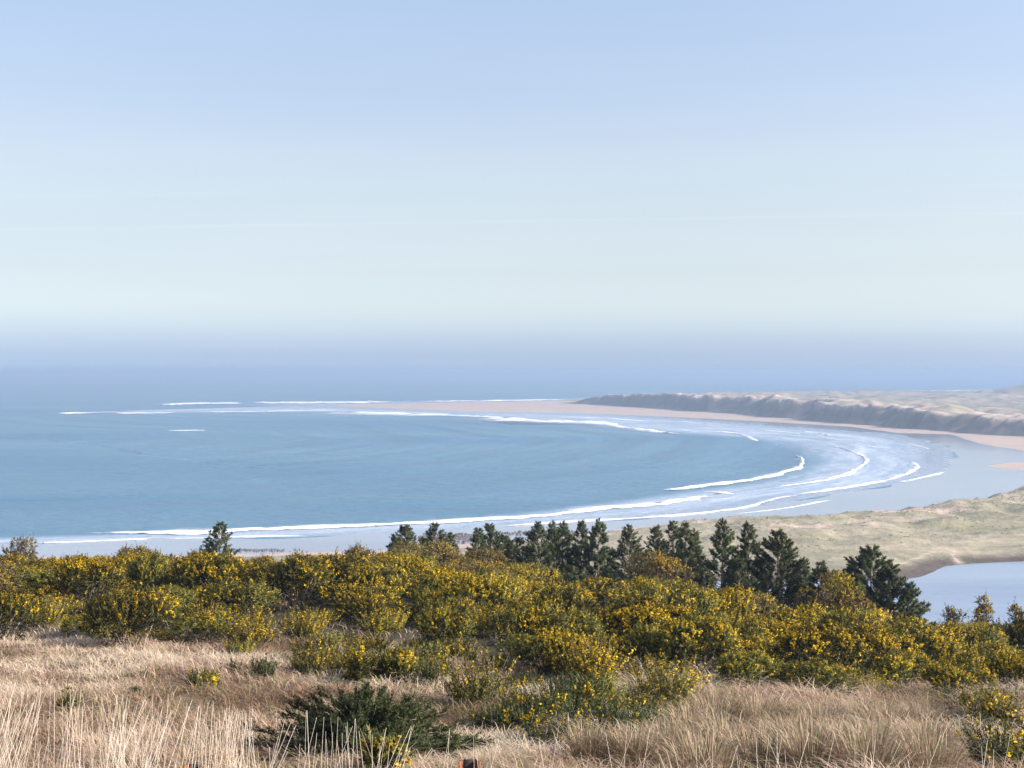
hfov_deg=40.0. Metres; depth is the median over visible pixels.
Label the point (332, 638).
gorse bush
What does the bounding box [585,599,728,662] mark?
gorse bush
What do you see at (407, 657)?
gorse bush
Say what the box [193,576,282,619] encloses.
gorse bush
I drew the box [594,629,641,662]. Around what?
gorse bush
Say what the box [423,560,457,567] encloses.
gorse bush
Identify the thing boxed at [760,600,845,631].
gorse bush
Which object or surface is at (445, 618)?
gorse bush
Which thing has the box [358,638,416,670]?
gorse bush
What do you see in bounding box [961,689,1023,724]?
gorse bush
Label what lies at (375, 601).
gorse bush
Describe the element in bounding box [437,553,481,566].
gorse bush
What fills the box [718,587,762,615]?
gorse bush
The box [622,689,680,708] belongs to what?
gorse bush
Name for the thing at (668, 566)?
gorse bush
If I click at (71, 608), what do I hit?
gorse bush
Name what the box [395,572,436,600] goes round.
gorse bush
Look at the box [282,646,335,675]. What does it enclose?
gorse bush
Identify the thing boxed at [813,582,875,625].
gorse bush
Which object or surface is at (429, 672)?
gorse bush
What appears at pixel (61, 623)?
gorse bush
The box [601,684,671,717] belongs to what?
gorse bush
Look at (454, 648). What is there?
gorse bush
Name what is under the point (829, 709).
rush tussock
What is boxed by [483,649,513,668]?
gorse bush
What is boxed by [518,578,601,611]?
gorse bush
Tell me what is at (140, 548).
gorse bush
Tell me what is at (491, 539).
pine tree
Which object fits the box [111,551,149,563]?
gorse bush
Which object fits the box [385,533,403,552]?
pine tree
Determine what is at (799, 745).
rush tussock
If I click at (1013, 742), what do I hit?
gorse bush
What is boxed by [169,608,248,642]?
gorse bush
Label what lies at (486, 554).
gorse bush
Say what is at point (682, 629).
gorse bush
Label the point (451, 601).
gorse bush
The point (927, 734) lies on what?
rush tussock
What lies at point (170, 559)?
gorse bush
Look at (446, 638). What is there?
gorse bush
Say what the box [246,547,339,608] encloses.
gorse bush
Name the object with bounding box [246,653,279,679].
gorse bush
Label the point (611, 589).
gorse bush
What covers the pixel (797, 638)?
gorse bush
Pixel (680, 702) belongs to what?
gorse bush
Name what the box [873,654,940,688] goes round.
gorse bush
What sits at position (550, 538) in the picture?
pine tree
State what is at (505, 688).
gorse bush
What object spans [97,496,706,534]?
breaking wave
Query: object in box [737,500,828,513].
breaking wave
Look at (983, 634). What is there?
gorse bush
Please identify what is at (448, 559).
gorse bush
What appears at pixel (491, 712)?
gorse bush
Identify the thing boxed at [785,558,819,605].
pine tree
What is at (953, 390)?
breaking wave
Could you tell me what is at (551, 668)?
gorse bush
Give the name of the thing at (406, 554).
gorse bush
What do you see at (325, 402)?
breaking wave
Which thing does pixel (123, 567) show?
gorse bush
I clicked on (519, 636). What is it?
gorse bush
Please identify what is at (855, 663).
gorse bush
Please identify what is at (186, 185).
sky
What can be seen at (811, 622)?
gorse bush
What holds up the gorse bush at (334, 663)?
on the ground at (487, 639)
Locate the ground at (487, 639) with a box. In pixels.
[0,582,970,767]
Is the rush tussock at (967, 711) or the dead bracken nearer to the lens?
the rush tussock at (967, 711)
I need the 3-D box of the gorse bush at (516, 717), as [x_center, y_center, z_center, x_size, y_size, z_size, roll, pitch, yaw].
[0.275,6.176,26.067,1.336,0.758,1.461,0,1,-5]
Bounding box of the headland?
[559,384,1023,435]
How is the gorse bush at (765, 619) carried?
on the ground at (487, 639)
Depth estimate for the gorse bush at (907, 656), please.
38.44 m
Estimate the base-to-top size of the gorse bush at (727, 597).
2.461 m
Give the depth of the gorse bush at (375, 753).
18.29 m
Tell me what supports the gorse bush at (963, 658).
on the ground at (487, 639)
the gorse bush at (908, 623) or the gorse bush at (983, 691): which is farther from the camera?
the gorse bush at (908, 623)
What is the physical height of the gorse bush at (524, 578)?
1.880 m
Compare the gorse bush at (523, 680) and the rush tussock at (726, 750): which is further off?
the gorse bush at (523, 680)
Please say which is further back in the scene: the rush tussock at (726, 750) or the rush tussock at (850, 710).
the rush tussock at (850, 710)
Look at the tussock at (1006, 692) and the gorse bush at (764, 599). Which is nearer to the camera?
the tussock at (1006, 692)
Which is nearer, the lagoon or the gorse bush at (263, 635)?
the gorse bush at (263, 635)
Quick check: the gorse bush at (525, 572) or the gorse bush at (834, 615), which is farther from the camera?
the gorse bush at (525, 572)
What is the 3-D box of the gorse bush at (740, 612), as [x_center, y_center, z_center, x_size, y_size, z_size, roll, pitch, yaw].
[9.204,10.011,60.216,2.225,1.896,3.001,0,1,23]
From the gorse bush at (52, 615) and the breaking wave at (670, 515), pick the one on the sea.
the breaking wave at (670, 515)
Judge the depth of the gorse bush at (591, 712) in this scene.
25.18 m
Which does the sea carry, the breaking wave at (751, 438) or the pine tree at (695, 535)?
the breaking wave at (751, 438)
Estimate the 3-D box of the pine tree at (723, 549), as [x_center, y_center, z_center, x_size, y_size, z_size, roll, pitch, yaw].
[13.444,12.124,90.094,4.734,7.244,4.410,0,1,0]
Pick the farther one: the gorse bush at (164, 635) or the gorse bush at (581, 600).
the gorse bush at (581, 600)
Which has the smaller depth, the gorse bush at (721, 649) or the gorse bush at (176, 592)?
the gorse bush at (721, 649)
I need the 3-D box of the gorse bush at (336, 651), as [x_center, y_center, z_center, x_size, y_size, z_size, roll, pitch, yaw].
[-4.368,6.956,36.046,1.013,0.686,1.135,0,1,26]
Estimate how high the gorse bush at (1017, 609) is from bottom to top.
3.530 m
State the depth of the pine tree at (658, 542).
94.03 m
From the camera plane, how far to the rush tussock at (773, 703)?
28.44 m
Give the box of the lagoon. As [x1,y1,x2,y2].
[711,561,1023,625]
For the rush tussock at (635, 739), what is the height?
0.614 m
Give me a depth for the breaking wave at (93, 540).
495.34 m
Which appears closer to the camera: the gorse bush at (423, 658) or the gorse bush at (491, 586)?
the gorse bush at (423, 658)
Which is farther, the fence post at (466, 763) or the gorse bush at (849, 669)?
the gorse bush at (849, 669)
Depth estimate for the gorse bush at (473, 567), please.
61.99 m
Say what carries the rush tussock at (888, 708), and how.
on the ground at (487, 639)
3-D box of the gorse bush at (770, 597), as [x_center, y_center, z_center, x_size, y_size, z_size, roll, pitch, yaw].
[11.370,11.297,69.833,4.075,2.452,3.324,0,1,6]
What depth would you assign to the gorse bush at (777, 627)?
49.93 m
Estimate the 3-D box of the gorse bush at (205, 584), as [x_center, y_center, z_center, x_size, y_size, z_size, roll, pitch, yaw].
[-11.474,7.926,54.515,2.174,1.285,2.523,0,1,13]
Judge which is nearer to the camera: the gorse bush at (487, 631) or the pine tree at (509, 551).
the gorse bush at (487, 631)
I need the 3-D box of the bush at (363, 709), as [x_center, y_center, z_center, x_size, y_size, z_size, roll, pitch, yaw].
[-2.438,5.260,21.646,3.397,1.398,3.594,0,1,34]
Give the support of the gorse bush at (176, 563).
on the ground at (487, 639)
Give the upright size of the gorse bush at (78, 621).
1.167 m
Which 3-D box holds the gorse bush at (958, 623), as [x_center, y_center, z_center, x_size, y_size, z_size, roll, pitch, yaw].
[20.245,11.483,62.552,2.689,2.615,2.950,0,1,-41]
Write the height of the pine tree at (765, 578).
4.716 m
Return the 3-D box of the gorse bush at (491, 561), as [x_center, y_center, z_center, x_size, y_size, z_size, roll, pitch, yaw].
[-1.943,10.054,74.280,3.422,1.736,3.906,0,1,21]
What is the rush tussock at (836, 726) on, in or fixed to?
on the ground at (487, 639)
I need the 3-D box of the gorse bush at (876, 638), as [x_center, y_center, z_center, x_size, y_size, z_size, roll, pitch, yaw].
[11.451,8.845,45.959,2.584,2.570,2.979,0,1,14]
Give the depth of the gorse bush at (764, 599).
67.22 m
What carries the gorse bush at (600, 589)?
on the ground at (487, 639)
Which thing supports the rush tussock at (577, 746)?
on the ground at (487, 639)
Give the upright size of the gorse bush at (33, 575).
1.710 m
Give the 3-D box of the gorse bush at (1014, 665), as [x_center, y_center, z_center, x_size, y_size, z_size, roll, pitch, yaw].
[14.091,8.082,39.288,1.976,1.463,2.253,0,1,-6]
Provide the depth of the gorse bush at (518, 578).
55.66 m
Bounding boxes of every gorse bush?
[0,532,43,559]
[0,550,56,567]
[0,554,29,591]
[0,589,45,642]
[2,558,25,588]
[3,562,90,594]
[5,583,69,608]
[20,592,72,627]
[21,572,99,599]
[22,592,93,616]
[31,612,82,628]
[38,552,111,592]
[50,554,128,612]
[52,678,98,714]
[60,610,132,638]
[79,579,177,650]
[86,588,133,614]
[90,624,138,640]
[92,553,141,583]
[92,566,140,593]
[105,594,183,635]
[110,556,167,586]
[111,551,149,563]
[115,541,161,556]
[124,549,173,590]
[126,686,140,696]
[127,582,199,626]
[130,623,174,641]
[132,552,180,558]
[146,583,216,618]
[155,550,241,589]
[160,554,180,561]
[163,544,253,609]
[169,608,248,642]
[184,666,221,691]
[185,595,230,626]
[186,548,219,557]
[186,575,229,602]
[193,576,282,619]
[199,554,268,590]
[210,610,288,648]
[215,600,274,632]
[221,633,257,655]
[227,657,242,673]
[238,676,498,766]
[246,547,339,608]
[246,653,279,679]
[251,552,279,562]
[254,557,334,604]
[270,602,330,640]
[273,563,331,600]
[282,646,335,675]
[285,656,318,674]
[286,632,339,663]
[289,606,341,626]
[307,550,339,597]
[314,628,347,647]
[318,546,377,596]
[319,578,401,624]
[325,643,365,660]
[325,648,364,672]
[336,558,414,606]
[336,593,418,628]
[339,539,378,560]
[340,630,394,652]
[340,645,381,685]
[342,634,387,655]
[351,606,411,634]
[355,724,415,767]
[358,544,415,564]
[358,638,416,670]
[366,649,411,681]
[375,551,432,576]
[379,641,426,686]
[383,548,438,574]
[390,534,460,560]
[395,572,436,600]
[399,564,473,599]
[399,638,421,647]
[402,635,436,653]
[406,584,458,608]
[406,590,478,631]
[410,638,451,664]
[411,603,477,646]
[413,658,451,681]
[414,652,446,669]
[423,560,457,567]
[424,627,466,645]
[427,641,519,706]
[429,633,481,660]
[432,548,464,562]
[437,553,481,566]
[437,560,478,572]
[446,559,527,614]
[454,647,479,664]
[455,544,509,562]
[458,596,514,638]
[459,560,521,578]
[466,558,509,569]
[466,701,511,732]
[471,671,521,701]
[473,581,541,618]
[476,559,506,568]
[477,592,563,649]
[483,569,528,607]
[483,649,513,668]
[491,690,563,733]
[493,630,560,669]
[494,557,563,581]
[494,561,541,581]
[495,684,530,707]
[497,570,543,583]
[502,667,544,690]
[502,721,560,752]
[508,623,600,674]
[510,681,575,722]
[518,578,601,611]
[521,671,545,684]
[523,605,609,654]
[527,576,572,590]
[531,580,603,619]
[534,649,577,678]
[540,667,608,709]
[544,708,616,750]
[550,690,597,713]
[555,695,631,725]
[557,629,636,681]
[568,662,625,688]
[569,667,628,702]
[577,574,627,608]
[581,575,631,609]
[581,603,618,635]
[581,694,658,741]
[583,687,630,708]
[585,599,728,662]
[588,605,613,613]
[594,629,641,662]
[599,586,679,660]
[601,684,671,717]
[614,653,673,688]
[616,617,691,667]
[621,548,695,584]
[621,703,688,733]
[622,572,724,645]
[622,648,719,704]
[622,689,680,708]
[624,574,685,588]
[627,580,709,610]
[649,636,705,674]
[650,688,693,711]
[654,603,744,677]
[659,578,714,590]
[697,607,769,650]
[701,582,758,626]
[706,646,782,690]
[710,637,743,680]
[714,584,774,617]
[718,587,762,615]
[729,606,748,619]
[729,624,785,671]
[733,612,784,634]
[747,586,782,616]
[753,615,803,654]
[758,660,833,686]
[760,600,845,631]
[764,613,877,674]
[765,656,859,699]
[766,605,807,617]
[781,599,826,613]
[783,616,820,630]
[793,637,866,671]
[794,568,847,611]
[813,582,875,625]
[813,602,892,635]
[822,570,871,622]
[826,660,869,688]
[830,616,900,677]
[847,667,903,693]
[849,614,901,671]
[858,599,893,618]
[863,616,965,678]
[870,648,915,688]
[871,644,935,685]
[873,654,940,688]
[879,610,966,671]
[918,659,1000,695]
[921,617,985,647]
[930,632,997,672]
[934,646,994,684]
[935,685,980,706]
[939,604,969,624]
[940,620,1012,652]
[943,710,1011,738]
[945,611,982,627]
[946,687,1008,718]
[950,637,1023,679]
[956,718,1023,767]
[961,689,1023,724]
[963,683,1017,705]
[970,588,995,624]
[979,647,1023,687]
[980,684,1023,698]
[983,701,1023,730]
[986,614,1023,649]
[1004,644,1023,675]
[1005,596,1023,627]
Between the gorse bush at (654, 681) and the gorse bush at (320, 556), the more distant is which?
the gorse bush at (320, 556)
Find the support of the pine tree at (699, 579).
on the ground at (487, 639)
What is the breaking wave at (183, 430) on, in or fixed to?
on the sea
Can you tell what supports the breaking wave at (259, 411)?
on the sea
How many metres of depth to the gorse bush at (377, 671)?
31.70 m
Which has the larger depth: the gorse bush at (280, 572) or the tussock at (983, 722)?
the gorse bush at (280, 572)
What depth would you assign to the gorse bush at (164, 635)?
42.90 m
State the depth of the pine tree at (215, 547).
80.98 m
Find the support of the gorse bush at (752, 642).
on the ground at (487, 639)
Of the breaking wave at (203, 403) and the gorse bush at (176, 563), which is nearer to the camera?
the gorse bush at (176, 563)
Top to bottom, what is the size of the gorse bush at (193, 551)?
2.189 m
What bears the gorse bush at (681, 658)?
on the ground at (487, 639)
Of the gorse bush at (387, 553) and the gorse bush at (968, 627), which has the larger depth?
the gorse bush at (387, 553)
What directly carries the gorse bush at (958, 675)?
on the ground at (487, 639)
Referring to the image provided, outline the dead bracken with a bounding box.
[268,681,361,703]
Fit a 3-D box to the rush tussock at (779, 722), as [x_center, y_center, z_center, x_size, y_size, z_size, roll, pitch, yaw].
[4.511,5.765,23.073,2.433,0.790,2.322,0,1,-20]
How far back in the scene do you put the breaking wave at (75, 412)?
1979.98 m
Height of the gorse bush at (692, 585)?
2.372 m
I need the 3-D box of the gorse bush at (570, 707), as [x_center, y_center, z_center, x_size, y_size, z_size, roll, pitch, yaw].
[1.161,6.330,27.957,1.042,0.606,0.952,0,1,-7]
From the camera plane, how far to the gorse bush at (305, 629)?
43.52 m
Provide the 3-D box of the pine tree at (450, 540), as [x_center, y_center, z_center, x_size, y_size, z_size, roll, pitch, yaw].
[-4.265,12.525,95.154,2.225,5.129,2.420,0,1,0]
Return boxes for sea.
[0,372,1023,543]
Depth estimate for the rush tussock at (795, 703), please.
28.13 m
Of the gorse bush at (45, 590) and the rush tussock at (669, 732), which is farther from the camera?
the gorse bush at (45, 590)
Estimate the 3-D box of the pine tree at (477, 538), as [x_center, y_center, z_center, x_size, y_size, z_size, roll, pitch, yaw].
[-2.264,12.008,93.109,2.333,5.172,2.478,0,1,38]
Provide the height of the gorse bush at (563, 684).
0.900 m
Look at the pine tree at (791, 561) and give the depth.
92.87 m
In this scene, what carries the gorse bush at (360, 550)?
on the ground at (487, 639)
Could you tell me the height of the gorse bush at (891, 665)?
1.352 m
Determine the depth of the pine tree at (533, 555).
93.01 m
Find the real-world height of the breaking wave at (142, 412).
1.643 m
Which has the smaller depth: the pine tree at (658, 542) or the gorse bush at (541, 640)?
the gorse bush at (541, 640)
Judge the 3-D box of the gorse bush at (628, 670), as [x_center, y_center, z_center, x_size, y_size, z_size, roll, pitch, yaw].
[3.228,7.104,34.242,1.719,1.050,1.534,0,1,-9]
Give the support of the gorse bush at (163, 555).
on the ground at (487, 639)
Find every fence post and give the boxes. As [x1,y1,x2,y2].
[183,764,203,767]
[459,759,479,767]
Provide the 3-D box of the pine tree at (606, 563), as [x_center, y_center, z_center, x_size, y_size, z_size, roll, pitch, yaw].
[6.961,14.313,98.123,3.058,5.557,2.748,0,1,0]
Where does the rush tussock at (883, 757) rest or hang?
on the ground at (487, 639)
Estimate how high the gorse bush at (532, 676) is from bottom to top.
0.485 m
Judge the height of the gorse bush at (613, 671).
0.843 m
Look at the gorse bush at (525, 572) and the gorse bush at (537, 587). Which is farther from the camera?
the gorse bush at (525, 572)
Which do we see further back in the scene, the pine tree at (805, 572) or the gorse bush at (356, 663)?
the pine tree at (805, 572)
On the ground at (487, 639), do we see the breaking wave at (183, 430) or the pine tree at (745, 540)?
the pine tree at (745, 540)
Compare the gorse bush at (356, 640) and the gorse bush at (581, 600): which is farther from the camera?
the gorse bush at (581, 600)
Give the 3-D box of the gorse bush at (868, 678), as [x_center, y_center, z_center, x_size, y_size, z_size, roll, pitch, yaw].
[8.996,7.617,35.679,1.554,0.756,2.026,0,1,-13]
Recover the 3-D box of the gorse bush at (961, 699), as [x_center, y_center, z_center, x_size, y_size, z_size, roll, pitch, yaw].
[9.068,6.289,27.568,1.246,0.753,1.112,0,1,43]
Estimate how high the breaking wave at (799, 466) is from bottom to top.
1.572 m
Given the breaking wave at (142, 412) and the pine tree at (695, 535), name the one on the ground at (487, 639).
the pine tree at (695, 535)
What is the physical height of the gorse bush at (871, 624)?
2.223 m
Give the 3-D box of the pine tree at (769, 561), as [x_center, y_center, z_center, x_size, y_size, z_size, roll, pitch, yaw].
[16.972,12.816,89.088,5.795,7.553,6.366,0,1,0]
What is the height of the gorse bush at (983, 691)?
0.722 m
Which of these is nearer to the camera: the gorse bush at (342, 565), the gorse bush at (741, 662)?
the gorse bush at (741, 662)
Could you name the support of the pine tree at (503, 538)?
on the ground at (487, 639)
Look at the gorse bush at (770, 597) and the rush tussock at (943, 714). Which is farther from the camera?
the gorse bush at (770, 597)
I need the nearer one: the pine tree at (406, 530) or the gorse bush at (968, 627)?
the gorse bush at (968, 627)
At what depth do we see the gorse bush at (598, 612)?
48.29 m
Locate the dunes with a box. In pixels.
[38,485,1023,581]
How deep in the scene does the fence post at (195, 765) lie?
6.51 m
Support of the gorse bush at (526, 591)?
on the ground at (487, 639)
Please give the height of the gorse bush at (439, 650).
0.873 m
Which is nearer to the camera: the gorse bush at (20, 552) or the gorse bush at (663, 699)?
the gorse bush at (663, 699)
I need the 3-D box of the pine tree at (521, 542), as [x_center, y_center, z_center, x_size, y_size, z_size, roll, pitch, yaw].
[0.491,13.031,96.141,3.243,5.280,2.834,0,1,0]
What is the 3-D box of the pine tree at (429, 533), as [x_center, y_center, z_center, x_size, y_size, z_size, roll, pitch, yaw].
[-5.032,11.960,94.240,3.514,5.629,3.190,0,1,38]
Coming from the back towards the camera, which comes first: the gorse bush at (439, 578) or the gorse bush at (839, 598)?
the gorse bush at (839, 598)
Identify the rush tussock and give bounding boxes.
[538,716,633,765]
[589,717,695,767]
[620,710,704,760]
[633,720,774,767]
[654,698,742,735]
[658,701,797,757]
[669,683,762,725]
[692,718,806,767]
[715,689,811,731]
[715,705,847,742]
[736,694,798,713]
[746,705,913,767]
[771,695,823,722]
[782,695,856,726]
[785,714,965,767]
[796,711,889,746]
[804,712,947,753]
[814,698,881,721]
[831,698,926,724]
[846,700,881,712]
[864,724,1009,767]
[868,697,955,725]
[876,713,971,758]
[913,716,1012,755]
[916,704,965,723]
[947,702,989,721]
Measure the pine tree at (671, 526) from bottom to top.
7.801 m
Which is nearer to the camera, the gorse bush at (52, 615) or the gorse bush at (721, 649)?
the gorse bush at (721, 649)
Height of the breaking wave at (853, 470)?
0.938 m
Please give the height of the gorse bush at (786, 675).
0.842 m
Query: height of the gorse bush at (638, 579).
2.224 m
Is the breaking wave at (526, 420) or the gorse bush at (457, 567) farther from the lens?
the breaking wave at (526, 420)
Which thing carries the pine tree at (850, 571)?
on the ground at (487, 639)
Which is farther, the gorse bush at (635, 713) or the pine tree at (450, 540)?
the pine tree at (450, 540)
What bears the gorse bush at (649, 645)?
on the ground at (487, 639)
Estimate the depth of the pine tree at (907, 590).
81.94 m
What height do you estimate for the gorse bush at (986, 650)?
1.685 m
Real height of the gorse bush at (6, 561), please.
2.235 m
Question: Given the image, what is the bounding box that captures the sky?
[0,0,1023,371]
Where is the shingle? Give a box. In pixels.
[229,530,589,551]
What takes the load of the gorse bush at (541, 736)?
on the ground at (487, 639)
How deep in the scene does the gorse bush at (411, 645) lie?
39.26 m
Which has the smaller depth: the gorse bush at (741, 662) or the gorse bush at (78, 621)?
the gorse bush at (741, 662)
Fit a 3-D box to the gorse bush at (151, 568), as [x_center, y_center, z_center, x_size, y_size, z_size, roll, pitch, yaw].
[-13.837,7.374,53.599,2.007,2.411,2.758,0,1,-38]
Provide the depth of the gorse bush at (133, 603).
38.41 m
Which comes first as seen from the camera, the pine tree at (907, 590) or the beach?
the pine tree at (907, 590)
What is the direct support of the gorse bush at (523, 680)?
on the ground at (487, 639)
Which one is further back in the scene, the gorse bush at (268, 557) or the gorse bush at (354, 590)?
the gorse bush at (268, 557)
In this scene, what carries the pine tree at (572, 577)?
on the ground at (487, 639)
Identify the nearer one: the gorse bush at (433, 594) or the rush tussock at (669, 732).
the rush tussock at (669, 732)
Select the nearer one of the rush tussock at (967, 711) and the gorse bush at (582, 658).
the rush tussock at (967, 711)
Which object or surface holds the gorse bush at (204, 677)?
on the ground at (487, 639)
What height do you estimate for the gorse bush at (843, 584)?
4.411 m
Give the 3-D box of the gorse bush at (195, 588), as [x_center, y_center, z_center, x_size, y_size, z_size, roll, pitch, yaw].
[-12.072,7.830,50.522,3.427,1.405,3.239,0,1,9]
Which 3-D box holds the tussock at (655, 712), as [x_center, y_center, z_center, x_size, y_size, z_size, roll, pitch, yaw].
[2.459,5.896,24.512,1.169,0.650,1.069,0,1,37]
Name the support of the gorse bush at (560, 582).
on the ground at (487, 639)
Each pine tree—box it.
[199,521,241,559]
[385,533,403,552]
[395,524,420,550]
[419,522,454,556]
[444,532,458,553]
[465,528,486,552]
[480,522,508,563]
[498,533,512,564]
[500,538,522,564]
[509,537,529,563]
[515,521,557,578]
[540,520,569,581]
[548,520,584,581]
[554,563,588,582]
[565,519,594,581]
[577,518,617,578]
[601,523,655,580]
[602,552,622,580]
[633,524,671,579]
[660,520,689,582]
[660,522,706,587]
[685,527,706,583]
[691,564,721,591]
[695,516,758,590]
[719,557,762,593]
[724,520,775,600]
[735,527,820,608]
[753,570,786,610]
[770,552,796,607]
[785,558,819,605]
[796,560,832,603]
[826,543,925,619]
[839,563,868,594]
[862,563,933,626]
[889,581,928,620]
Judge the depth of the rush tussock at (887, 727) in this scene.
22.20 m
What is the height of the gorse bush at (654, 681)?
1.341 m
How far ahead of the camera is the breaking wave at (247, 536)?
508.91 m
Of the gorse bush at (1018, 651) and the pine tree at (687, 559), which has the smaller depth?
the gorse bush at (1018, 651)
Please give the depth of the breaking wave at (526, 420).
1675.11 m
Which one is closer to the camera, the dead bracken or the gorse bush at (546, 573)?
the dead bracken
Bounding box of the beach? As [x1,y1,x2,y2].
[0,400,1023,557]
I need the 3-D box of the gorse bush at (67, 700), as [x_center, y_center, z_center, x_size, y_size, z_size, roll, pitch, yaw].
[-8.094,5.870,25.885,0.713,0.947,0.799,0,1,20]
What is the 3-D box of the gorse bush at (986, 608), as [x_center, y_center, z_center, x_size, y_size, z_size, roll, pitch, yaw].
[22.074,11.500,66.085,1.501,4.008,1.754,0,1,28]
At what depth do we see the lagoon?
386.99 m
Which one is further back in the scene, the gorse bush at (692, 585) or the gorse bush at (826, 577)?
the gorse bush at (826, 577)
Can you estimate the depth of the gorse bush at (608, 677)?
28.42 m
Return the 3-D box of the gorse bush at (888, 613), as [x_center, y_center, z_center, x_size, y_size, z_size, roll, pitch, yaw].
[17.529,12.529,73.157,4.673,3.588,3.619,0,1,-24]
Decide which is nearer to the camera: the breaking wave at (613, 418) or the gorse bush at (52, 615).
the gorse bush at (52, 615)
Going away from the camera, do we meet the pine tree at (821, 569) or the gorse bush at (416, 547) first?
the gorse bush at (416, 547)
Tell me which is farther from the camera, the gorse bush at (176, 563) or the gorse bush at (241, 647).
the gorse bush at (176, 563)
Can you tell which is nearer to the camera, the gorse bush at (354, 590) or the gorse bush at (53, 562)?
the gorse bush at (354, 590)
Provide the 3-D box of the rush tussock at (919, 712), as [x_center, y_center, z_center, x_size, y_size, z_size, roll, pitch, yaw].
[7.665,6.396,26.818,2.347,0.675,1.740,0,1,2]
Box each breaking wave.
[39,538,146,542]
[59,412,98,413]
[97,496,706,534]
[116,412,175,413]
[163,402,238,404]
[166,535,302,538]
[169,430,198,430]
[202,410,322,411]
[256,401,390,403]
[334,411,678,433]
[424,399,558,401]
[495,420,571,421]
[506,495,793,525]
[580,417,642,420]
[665,455,803,489]
[711,431,757,440]
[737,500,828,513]
[782,446,868,485]
[799,462,919,493]
[899,472,942,481]
[925,390,977,390]
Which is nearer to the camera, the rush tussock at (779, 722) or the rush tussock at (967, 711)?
the rush tussock at (779, 722)
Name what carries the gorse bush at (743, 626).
on the ground at (487, 639)
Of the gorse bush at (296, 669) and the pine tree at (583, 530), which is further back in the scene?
the pine tree at (583, 530)
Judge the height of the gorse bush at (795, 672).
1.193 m
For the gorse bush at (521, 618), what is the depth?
39.66 m
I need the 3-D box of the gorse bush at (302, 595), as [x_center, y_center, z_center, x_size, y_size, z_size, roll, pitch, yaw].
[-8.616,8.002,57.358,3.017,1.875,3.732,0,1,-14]
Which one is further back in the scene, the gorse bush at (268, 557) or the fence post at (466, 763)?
the gorse bush at (268, 557)
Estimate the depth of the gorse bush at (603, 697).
27.94 m
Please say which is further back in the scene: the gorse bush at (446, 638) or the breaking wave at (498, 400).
the breaking wave at (498, 400)
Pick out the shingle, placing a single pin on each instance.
(462, 537)
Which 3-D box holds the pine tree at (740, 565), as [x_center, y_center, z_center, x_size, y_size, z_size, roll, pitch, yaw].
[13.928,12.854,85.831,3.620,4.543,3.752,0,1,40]
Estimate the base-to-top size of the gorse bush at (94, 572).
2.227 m
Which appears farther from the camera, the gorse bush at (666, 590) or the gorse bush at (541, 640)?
the gorse bush at (666, 590)
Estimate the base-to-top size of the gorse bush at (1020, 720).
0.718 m
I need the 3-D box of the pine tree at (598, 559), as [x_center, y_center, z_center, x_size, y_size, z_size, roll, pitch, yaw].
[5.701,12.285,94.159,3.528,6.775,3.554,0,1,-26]
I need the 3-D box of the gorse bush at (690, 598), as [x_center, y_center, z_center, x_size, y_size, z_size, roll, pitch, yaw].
[5.431,7.987,48.038,3.676,3.148,3.061,0,1,18]
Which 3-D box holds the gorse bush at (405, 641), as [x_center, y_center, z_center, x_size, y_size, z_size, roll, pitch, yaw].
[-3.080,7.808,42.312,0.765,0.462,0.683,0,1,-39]
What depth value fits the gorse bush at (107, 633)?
41.42 m
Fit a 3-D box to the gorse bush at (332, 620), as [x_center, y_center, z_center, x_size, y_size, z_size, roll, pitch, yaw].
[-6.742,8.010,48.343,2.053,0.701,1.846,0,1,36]
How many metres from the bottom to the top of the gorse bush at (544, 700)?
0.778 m
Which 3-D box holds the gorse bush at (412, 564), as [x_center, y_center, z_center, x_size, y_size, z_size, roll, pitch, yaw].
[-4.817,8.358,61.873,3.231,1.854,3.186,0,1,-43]
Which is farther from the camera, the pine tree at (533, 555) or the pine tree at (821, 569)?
the pine tree at (533, 555)
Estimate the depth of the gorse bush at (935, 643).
47.21 m
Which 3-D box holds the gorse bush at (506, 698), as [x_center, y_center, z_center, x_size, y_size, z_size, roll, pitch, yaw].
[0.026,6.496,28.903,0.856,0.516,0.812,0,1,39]
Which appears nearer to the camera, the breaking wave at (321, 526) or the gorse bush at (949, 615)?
the gorse bush at (949, 615)
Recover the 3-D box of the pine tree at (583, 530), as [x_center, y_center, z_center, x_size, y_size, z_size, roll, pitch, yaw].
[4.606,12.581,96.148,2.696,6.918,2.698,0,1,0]
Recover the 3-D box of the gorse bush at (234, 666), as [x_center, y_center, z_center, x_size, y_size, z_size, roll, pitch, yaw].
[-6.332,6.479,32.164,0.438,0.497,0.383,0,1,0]
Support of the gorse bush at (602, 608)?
on the ground at (487, 639)
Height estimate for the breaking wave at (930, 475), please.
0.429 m

